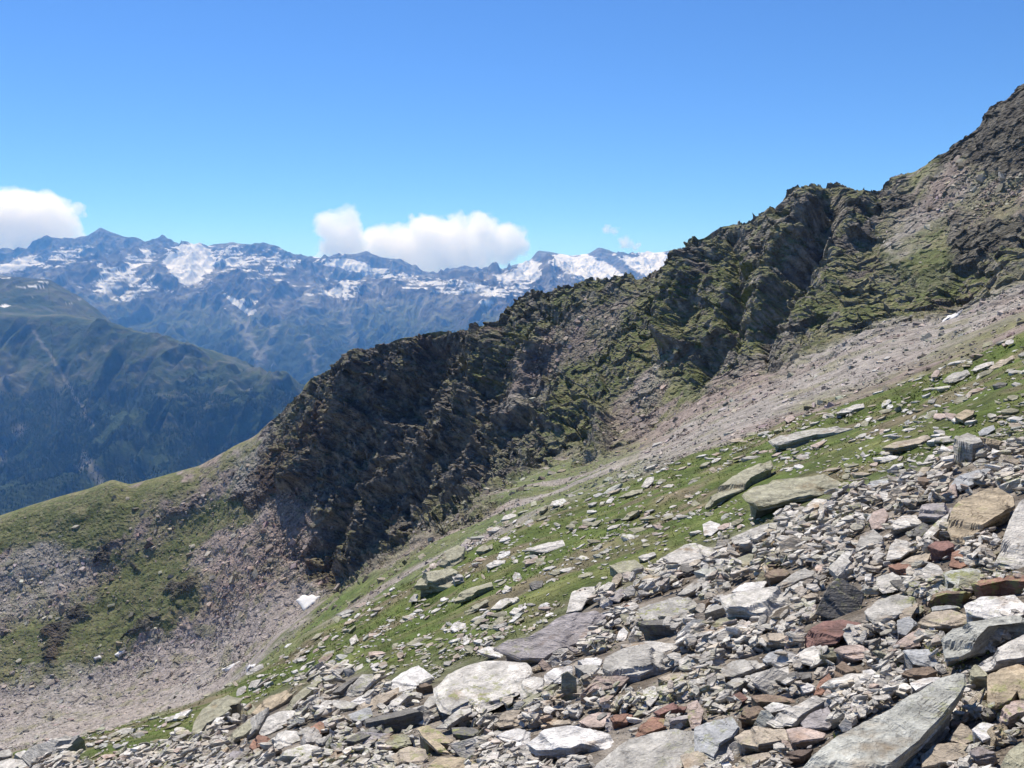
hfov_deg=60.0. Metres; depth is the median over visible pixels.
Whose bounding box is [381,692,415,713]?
flat rock
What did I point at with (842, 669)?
boulder
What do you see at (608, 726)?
stone
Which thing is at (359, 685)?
boulder
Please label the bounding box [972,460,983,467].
stone
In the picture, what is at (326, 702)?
flat rock
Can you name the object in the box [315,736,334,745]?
stone
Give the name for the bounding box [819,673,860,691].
flat rock
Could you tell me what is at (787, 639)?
stone
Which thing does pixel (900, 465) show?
stone
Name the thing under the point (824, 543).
boulder
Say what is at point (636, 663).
boulder
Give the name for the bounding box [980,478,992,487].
stone
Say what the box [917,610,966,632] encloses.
flat rock
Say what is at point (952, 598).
flat rock
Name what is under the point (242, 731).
flat rock
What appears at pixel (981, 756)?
boulder
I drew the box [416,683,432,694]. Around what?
stone
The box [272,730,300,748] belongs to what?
flat rock
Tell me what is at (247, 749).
gravel
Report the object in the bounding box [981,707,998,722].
stone
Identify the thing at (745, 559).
stone
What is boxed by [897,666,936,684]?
flat rock
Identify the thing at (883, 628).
stone
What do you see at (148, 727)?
grass
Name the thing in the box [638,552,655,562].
stone
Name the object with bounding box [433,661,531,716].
flat rock
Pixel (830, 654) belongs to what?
stone
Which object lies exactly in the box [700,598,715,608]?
boulder
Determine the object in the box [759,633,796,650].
flat rock
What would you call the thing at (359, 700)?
stone
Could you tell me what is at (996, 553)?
flat rock
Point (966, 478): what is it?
flat rock
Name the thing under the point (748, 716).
boulder
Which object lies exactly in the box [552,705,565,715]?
flat rock
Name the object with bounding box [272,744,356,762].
flat rock
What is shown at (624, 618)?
flat rock
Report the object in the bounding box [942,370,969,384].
flat rock
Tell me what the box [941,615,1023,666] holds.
flat rock
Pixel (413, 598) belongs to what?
stone
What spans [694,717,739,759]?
flat rock
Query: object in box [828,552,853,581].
boulder
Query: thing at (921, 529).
flat rock
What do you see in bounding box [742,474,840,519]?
flat rock
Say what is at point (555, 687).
flat rock
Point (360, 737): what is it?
flat rock
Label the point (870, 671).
stone
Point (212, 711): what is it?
boulder
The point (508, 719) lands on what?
boulder
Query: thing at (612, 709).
stone
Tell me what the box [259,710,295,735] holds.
flat rock
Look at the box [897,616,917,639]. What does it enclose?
stone
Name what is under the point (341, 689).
flat rock
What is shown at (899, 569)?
flat rock
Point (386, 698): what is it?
flat rock
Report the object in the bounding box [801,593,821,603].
stone
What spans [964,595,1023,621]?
flat rock
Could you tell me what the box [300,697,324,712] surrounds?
flat rock
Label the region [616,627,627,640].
stone
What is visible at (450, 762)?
flat rock
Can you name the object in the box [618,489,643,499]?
flat rock
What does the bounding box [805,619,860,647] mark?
flat rock
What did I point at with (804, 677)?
flat rock
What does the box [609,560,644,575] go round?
flat rock
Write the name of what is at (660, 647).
flat rock
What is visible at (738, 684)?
flat rock
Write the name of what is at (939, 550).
boulder
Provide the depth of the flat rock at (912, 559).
6.13 m
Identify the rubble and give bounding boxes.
[13,437,1023,767]
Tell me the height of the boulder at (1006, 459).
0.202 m
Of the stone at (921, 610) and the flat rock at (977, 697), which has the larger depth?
the stone at (921, 610)
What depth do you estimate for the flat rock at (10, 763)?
14.44 m
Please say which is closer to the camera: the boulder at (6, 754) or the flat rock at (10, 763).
the flat rock at (10, 763)
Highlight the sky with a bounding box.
[0,0,1023,272]
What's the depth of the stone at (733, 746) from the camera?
4.05 m
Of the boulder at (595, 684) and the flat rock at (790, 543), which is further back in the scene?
the flat rock at (790, 543)
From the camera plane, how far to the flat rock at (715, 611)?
6.79 m
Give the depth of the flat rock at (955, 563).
5.73 m
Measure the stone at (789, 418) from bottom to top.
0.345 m
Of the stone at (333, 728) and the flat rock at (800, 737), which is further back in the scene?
the stone at (333, 728)
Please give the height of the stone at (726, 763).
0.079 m
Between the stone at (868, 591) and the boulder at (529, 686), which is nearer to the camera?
the stone at (868, 591)
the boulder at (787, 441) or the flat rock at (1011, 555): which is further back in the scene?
the boulder at (787, 441)
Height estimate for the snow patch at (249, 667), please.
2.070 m
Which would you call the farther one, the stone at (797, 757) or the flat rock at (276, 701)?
the flat rock at (276, 701)
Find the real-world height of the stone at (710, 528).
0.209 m
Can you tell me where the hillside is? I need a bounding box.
[0,84,1023,767]
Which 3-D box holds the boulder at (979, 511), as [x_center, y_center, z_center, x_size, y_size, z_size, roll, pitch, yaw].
[3.373,0.985,6.440,0.845,0.345,0.335,-4,7,-30]
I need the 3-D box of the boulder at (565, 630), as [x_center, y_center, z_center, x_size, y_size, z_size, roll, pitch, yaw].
[0.395,2.343,7.884,1.065,0.468,0.417,-2,7,-21]
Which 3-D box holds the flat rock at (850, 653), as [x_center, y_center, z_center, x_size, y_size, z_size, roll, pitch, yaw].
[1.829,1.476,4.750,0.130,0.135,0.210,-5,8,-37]
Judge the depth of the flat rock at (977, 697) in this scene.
3.48 m
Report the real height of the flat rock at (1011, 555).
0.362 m
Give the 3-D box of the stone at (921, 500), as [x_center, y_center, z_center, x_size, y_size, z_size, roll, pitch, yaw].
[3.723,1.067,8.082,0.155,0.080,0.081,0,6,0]
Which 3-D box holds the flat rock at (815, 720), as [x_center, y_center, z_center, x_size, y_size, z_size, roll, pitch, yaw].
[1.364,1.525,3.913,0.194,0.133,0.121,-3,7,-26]
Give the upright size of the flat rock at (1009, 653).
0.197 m
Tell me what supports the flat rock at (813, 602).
on the hillside
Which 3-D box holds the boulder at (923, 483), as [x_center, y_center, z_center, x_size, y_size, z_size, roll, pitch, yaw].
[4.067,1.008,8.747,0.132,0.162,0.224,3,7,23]
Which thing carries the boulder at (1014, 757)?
on the hillside
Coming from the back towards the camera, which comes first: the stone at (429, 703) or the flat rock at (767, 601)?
the stone at (429, 703)
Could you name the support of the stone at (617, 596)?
on the hillside
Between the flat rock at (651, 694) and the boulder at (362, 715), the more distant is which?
the boulder at (362, 715)
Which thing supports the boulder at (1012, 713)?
on the hillside
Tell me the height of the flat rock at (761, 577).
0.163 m
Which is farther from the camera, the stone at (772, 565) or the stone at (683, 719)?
the stone at (772, 565)
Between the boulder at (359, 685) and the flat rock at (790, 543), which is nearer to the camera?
the flat rock at (790, 543)
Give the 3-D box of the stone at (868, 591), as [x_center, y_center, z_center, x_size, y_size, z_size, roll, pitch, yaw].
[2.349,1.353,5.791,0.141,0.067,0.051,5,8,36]
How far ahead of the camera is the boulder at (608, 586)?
9.66 m
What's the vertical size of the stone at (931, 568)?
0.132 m
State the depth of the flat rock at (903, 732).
3.24 m
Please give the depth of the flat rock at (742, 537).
9.66 m
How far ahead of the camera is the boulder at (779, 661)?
5.07 m
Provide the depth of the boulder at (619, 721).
4.99 m
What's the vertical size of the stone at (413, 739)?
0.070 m
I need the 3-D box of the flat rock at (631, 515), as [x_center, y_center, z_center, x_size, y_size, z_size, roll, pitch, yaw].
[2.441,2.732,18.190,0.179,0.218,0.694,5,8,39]
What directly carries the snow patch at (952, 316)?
on the scree
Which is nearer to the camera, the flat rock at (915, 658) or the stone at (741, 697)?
the flat rock at (915, 658)
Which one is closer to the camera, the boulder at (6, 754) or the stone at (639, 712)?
the stone at (639, 712)
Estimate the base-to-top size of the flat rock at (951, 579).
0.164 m
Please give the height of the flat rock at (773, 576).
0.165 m
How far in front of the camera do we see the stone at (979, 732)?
3.19 m
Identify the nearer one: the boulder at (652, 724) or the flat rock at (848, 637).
the boulder at (652, 724)
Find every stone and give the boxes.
[229,750,242,764]
[247,704,255,714]
[281,723,298,728]
[310,721,324,734]
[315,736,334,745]
[325,716,341,730]
[351,695,366,704]
[385,734,411,750]
[407,735,419,743]
[409,594,417,604]
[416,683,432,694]
[424,696,436,709]
[452,574,464,585]
[527,723,539,728]
[529,581,543,590]
[532,666,543,672]
[546,719,570,728]
[551,653,560,666]
[566,703,583,718]
[578,657,602,665]
[579,712,610,729]
[605,715,613,731]
[608,587,625,602]
[608,701,620,713]
[612,573,622,588]
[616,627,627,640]
[633,708,645,717]
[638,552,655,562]
[669,715,687,727]
[679,563,694,577]
[680,751,707,767]
[702,521,719,536]
[721,760,730,767]
[729,741,737,751]
[730,692,747,704]
[736,554,753,567]
[762,649,782,665]
[765,562,777,568]
[781,739,794,749]
[782,749,812,764]
[784,415,794,423]
[784,628,802,649]
[799,683,814,695]
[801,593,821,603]
[814,674,831,696]
[819,647,836,665]
[861,588,882,594]
[863,669,874,682]
[867,478,888,490]
[869,508,888,529]
[876,699,891,708]
[880,626,897,638]
[891,463,902,469]
[892,628,924,649]
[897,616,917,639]
[899,602,918,618]
[916,497,927,504]
[917,467,930,476]
[917,606,924,614]
[922,545,929,553]
[922,562,942,574]
[931,605,960,611]
[940,531,950,538]
[941,729,949,739]
[949,723,972,744]
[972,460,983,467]
[972,722,995,744]
[977,436,1003,450]
[978,425,994,436]
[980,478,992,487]
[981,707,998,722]
[990,533,1000,546]
[1000,476,1023,492]
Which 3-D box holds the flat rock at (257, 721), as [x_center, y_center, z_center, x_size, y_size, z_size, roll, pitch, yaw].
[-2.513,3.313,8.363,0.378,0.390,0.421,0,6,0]
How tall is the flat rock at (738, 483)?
0.505 m
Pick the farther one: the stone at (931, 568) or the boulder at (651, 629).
the boulder at (651, 629)
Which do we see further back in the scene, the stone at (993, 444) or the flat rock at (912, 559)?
the stone at (993, 444)
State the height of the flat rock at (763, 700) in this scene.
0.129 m
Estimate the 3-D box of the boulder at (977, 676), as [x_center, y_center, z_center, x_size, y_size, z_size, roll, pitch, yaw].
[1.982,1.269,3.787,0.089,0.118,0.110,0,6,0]
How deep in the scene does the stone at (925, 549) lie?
6.37 m
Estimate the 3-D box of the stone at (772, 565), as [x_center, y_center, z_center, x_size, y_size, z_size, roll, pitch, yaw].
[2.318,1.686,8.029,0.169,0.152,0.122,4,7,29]
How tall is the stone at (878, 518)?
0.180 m
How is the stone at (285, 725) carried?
on the hillside
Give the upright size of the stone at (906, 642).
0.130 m
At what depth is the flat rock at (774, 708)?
4.33 m
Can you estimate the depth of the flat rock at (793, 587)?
6.66 m
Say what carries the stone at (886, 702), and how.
on the hillside
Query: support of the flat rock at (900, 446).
on the hillside
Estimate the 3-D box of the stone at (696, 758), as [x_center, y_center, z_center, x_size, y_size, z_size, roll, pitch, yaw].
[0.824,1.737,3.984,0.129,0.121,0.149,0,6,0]
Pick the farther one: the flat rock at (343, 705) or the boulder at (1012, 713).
the flat rock at (343, 705)
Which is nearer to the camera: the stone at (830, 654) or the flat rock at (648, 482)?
the stone at (830, 654)
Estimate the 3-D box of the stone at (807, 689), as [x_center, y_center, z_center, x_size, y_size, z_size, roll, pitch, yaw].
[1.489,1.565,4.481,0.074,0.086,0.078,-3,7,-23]
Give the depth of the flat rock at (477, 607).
13.07 m
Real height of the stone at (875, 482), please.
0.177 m
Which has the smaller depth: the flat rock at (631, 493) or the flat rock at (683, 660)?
the flat rock at (683, 660)
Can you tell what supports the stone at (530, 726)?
on the hillside
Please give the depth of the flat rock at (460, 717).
5.98 m
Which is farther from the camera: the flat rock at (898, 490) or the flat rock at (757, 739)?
the flat rock at (898, 490)
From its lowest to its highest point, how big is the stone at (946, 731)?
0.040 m
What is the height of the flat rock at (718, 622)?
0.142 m
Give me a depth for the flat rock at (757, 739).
3.93 m
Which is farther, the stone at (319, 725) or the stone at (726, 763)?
the stone at (319, 725)
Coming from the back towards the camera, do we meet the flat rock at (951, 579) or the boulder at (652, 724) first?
the flat rock at (951, 579)
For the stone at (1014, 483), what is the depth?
7.33 m
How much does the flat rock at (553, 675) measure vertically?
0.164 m
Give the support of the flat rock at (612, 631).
on the hillside
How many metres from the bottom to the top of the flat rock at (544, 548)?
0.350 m
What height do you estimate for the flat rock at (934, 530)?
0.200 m
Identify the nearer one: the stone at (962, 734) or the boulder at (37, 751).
the stone at (962, 734)
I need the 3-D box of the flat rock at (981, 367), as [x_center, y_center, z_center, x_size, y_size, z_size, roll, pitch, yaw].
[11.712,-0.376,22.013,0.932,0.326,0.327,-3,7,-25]
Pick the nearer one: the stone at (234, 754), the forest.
the stone at (234, 754)
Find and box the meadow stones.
[9,336,1023,763]
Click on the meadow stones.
(503, 618)
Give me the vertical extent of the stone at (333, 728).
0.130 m
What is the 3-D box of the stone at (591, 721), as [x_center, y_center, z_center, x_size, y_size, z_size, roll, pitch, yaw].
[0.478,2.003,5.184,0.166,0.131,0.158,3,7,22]
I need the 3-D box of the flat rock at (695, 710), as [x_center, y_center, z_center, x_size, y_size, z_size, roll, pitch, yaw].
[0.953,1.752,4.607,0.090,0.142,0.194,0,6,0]
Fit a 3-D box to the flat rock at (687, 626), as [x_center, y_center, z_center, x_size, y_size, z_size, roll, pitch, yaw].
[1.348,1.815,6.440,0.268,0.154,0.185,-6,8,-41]
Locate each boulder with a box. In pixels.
[0,749,12,760]
[14,750,25,759]
[21,735,85,765]
[190,695,241,739]
[249,735,269,752]
[300,727,321,744]
[346,674,380,697]
[346,708,372,726]
[363,708,441,732]
[413,705,427,710]
[414,568,459,598]
[439,545,465,568]
[476,544,492,555]
[493,611,606,662]
[494,710,525,730]
[519,676,544,699]
[561,671,576,700]
[580,676,629,701]
[596,582,615,602]
[603,644,676,683]
[610,714,632,728]
[634,575,658,591]
[635,716,665,736]
[636,619,676,639]
[638,596,696,620]
[653,703,686,718]
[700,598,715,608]
[738,706,763,727]
[768,426,852,451]
[771,650,796,668]
[815,578,863,620]
[820,535,837,547]
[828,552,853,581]
[834,661,860,677]
[855,529,882,553]
[917,477,930,489]
[917,503,952,523]
[927,541,955,562]
[947,487,1015,544]
[953,433,982,466]
[954,409,974,422]
[968,664,987,689]
[969,746,997,766]
[971,575,1023,598]
[985,723,1007,747]
[992,382,1007,389]
[998,454,1019,470]
[999,700,1023,728]
[1001,742,1023,767]
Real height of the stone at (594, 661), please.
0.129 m
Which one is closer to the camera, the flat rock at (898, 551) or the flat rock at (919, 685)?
the flat rock at (919, 685)
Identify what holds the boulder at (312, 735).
on the hillside
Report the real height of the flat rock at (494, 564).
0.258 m
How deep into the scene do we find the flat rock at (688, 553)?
10.05 m
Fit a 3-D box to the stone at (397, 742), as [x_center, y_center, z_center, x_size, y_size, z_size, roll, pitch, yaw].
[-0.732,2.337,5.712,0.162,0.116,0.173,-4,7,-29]
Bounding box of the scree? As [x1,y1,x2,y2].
[0,154,1023,750]
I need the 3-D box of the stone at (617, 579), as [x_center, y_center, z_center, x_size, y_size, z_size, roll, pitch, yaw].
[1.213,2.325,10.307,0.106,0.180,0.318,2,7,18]
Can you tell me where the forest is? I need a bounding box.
[0,364,304,514]
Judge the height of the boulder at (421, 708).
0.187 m
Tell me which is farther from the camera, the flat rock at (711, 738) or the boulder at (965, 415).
the boulder at (965, 415)
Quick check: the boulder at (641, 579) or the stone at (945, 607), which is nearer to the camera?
the stone at (945, 607)
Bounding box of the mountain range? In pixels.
[0,228,681,514]
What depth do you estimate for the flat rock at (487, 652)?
8.63 m
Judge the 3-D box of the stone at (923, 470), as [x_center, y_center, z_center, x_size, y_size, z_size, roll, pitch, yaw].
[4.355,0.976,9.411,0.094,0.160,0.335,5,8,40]
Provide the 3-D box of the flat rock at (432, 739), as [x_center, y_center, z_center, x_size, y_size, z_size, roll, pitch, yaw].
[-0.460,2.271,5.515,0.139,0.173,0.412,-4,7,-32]
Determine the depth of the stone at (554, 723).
5.34 m
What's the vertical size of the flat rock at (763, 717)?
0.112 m
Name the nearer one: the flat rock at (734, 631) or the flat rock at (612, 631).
the flat rock at (734, 631)
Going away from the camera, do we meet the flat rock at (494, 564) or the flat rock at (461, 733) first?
the flat rock at (461, 733)
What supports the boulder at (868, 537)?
on the hillside
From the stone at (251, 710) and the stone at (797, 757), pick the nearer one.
the stone at (797, 757)
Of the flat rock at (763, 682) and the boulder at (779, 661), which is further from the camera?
the boulder at (779, 661)
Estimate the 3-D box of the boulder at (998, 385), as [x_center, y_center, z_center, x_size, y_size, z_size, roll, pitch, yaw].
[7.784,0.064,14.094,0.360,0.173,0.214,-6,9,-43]
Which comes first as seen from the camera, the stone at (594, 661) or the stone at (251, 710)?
the stone at (594, 661)
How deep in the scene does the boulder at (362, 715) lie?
7.18 m
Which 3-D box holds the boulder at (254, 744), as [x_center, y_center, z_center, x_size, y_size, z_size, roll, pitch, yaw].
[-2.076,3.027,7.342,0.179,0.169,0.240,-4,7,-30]
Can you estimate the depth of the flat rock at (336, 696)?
9.50 m
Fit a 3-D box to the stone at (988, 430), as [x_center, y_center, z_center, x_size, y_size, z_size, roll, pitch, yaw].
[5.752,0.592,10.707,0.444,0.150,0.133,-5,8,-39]
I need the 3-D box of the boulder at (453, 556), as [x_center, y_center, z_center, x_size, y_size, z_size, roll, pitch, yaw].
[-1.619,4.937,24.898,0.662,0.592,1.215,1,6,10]
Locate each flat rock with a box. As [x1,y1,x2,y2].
[0,758,26,767]
[227,719,251,742]
[237,707,269,743]
[251,690,293,715]
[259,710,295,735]
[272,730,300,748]
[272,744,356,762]
[285,681,318,710]
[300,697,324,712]
[320,699,338,705]
[329,685,350,699]
[332,676,359,694]
[332,700,357,711]
[343,732,392,751]
[344,725,393,745]
[357,687,398,710]
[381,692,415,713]
[387,665,433,691]
[391,746,428,765]
[416,725,453,754]
[427,757,476,767]
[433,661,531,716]
[436,708,471,729]
[448,735,490,757]
[451,727,478,740]
[453,582,493,603]
[464,599,488,614]
[477,647,502,658]
[486,560,505,570]
[491,597,519,610]
[496,728,530,746]
[513,684,558,710]
[526,540,564,554]
[526,726,613,760]
[544,666,572,684]
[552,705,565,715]
[566,587,595,613]
[574,664,601,677]
[585,629,614,639]
[595,729,730,767]
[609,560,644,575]
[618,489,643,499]
[620,613,638,631]
[620,641,675,652]
[621,510,639,520]
[641,477,653,487]
[643,686,659,706]
[657,672,687,685]
[663,543,715,569]
[676,618,704,636]
[677,577,712,596]
[677,650,725,672]
[678,654,700,670]
[687,700,703,728]
[688,685,713,696]
[693,567,730,582]
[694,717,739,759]
[704,604,724,619]
[705,460,773,509]
[711,617,735,627]
[719,587,793,619]
[721,659,762,680]
[725,626,742,636]
[725,678,747,693]
[731,522,776,545]
[731,581,766,592]
[731,752,771,767]
[734,726,788,754]
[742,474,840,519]
[750,666,788,690]
[750,694,795,708]
[751,667,787,694]
[753,710,773,727]
[756,567,773,581]
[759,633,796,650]
[763,702,791,715]
[764,569,791,586]
[766,696,829,728]
[775,671,811,687]
[776,568,815,591]
[779,535,805,560]
[785,600,815,621]
[786,727,826,748]
[790,580,819,593]
[793,645,823,670]
[801,706,831,731]
[802,499,829,510]
[803,673,965,767]
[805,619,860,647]
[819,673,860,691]
[834,403,863,415]
[834,645,868,663]
[843,624,859,644]
[864,594,917,624]
[872,650,900,663]
[876,572,901,593]
[881,435,930,451]
[883,487,903,507]
[886,539,913,562]
[888,563,911,575]
[890,580,907,594]
[891,515,921,535]
[892,678,906,696]
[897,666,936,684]
[900,553,930,567]
[902,649,937,669]
[910,677,939,693]
[912,523,929,538]
[916,513,949,547]
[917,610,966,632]
[920,743,967,767]
[927,590,971,611]
[939,484,957,501]
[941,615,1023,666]
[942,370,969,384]
[942,568,980,588]
[949,550,967,568]
[951,468,991,490]
[958,572,980,590]
[960,688,985,721]
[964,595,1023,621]
[971,361,993,374]
[976,551,999,564]
[978,635,1023,672]
[987,664,1023,709]
[989,355,1014,369]
[994,499,1023,568]
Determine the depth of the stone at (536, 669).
7.00 m
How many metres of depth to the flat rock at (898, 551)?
6.58 m
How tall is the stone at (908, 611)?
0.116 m
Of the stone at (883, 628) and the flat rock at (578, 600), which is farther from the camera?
the flat rock at (578, 600)
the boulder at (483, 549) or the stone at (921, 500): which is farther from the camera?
the boulder at (483, 549)
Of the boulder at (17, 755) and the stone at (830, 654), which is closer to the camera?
the stone at (830, 654)
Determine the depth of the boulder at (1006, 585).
4.82 m
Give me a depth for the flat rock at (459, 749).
5.21 m
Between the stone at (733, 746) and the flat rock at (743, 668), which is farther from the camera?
the flat rock at (743, 668)
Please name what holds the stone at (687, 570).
on the hillside
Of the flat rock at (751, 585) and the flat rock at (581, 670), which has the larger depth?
the flat rock at (751, 585)
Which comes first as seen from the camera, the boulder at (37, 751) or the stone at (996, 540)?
the stone at (996, 540)
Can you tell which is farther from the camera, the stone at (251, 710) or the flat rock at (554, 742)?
the stone at (251, 710)
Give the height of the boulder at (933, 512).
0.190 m
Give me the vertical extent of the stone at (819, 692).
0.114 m
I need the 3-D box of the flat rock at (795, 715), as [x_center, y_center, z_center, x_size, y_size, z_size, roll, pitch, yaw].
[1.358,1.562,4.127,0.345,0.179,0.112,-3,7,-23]
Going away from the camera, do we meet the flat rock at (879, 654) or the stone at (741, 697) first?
the flat rock at (879, 654)
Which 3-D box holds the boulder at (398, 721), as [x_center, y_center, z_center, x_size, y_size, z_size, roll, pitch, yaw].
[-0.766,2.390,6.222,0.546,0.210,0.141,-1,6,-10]
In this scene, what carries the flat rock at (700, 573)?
on the hillside
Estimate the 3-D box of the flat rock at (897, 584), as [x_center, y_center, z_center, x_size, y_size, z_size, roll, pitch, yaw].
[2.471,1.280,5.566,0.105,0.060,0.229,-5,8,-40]
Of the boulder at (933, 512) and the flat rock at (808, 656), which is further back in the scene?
the boulder at (933, 512)
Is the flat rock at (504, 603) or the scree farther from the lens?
the scree
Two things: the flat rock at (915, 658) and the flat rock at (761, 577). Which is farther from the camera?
the flat rock at (761, 577)
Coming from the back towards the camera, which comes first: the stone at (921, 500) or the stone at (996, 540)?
the stone at (921, 500)
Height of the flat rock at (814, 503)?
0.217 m
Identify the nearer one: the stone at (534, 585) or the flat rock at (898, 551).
the flat rock at (898, 551)
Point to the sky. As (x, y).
(430, 135)
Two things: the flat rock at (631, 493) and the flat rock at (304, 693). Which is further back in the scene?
the flat rock at (631, 493)
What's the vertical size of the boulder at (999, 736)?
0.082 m
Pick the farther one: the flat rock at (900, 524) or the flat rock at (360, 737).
the flat rock at (900, 524)
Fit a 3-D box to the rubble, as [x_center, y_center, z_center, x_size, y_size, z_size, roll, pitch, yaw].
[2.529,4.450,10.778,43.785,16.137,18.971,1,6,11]
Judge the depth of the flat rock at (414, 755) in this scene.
5.31 m
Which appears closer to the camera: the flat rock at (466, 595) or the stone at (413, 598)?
the flat rock at (466, 595)
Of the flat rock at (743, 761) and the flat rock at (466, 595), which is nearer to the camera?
the flat rock at (743, 761)
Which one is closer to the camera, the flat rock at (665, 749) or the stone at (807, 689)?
the flat rock at (665, 749)
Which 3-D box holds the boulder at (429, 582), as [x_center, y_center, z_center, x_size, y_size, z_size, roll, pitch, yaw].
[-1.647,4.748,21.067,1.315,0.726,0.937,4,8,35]
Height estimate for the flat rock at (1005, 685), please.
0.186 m
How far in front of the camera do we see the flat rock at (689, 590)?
8.30 m
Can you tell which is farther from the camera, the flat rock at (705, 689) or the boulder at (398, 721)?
the boulder at (398, 721)
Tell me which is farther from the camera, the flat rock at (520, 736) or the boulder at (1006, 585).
the flat rock at (520, 736)
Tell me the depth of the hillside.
164.85 m
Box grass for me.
[12,337,1023,761]
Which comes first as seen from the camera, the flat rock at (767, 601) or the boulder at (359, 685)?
the flat rock at (767, 601)
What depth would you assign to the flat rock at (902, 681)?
4.02 m
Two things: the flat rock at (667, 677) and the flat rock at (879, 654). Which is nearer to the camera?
the flat rock at (879, 654)
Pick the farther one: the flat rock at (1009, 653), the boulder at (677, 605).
the boulder at (677, 605)
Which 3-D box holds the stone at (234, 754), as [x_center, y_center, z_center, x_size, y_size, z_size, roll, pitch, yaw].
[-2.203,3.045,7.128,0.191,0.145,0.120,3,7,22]
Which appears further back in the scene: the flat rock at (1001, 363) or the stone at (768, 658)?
the flat rock at (1001, 363)
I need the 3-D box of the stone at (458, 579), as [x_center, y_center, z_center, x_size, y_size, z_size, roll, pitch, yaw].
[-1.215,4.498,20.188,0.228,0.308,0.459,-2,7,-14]
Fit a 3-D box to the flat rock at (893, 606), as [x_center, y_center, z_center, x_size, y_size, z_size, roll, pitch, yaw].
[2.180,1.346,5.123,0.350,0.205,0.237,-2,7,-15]
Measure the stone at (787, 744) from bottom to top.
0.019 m
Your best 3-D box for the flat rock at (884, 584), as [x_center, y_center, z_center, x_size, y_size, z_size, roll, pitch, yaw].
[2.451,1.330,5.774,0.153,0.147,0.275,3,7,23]
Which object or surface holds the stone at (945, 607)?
on the gravel
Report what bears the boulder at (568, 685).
on the hillside
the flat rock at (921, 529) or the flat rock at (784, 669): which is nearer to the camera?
the flat rock at (784, 669)
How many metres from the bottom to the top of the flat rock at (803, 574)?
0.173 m
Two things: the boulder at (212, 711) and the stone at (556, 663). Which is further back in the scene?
the boulder at (212, 711)
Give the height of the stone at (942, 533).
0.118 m
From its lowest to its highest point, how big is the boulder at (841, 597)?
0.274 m
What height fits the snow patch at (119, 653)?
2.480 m
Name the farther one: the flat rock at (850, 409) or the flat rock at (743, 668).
the flat rock at (850, 409)
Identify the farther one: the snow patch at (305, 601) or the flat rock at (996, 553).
the snow patch at (305, 601)
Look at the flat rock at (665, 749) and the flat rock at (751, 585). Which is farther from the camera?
the flat rock at (751, 585)
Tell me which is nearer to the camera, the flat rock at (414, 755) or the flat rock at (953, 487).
the flat rock at (414, 755)
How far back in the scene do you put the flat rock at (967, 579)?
5.10 m
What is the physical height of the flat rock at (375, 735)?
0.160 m
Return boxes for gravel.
[223,464,1018,765]
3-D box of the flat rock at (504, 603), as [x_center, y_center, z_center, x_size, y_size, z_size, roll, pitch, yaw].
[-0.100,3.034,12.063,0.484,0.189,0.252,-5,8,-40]
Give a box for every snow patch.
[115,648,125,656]
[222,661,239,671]
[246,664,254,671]
[296,595,320,610]
[942,309,962,321]
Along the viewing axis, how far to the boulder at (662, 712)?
4.82 m
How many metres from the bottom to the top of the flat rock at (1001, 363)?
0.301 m
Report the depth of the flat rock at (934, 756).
3.13 m
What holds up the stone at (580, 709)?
on the hillside
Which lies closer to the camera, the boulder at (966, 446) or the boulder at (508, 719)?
the boulder at (508, 719)
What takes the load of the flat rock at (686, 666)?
on the hillside

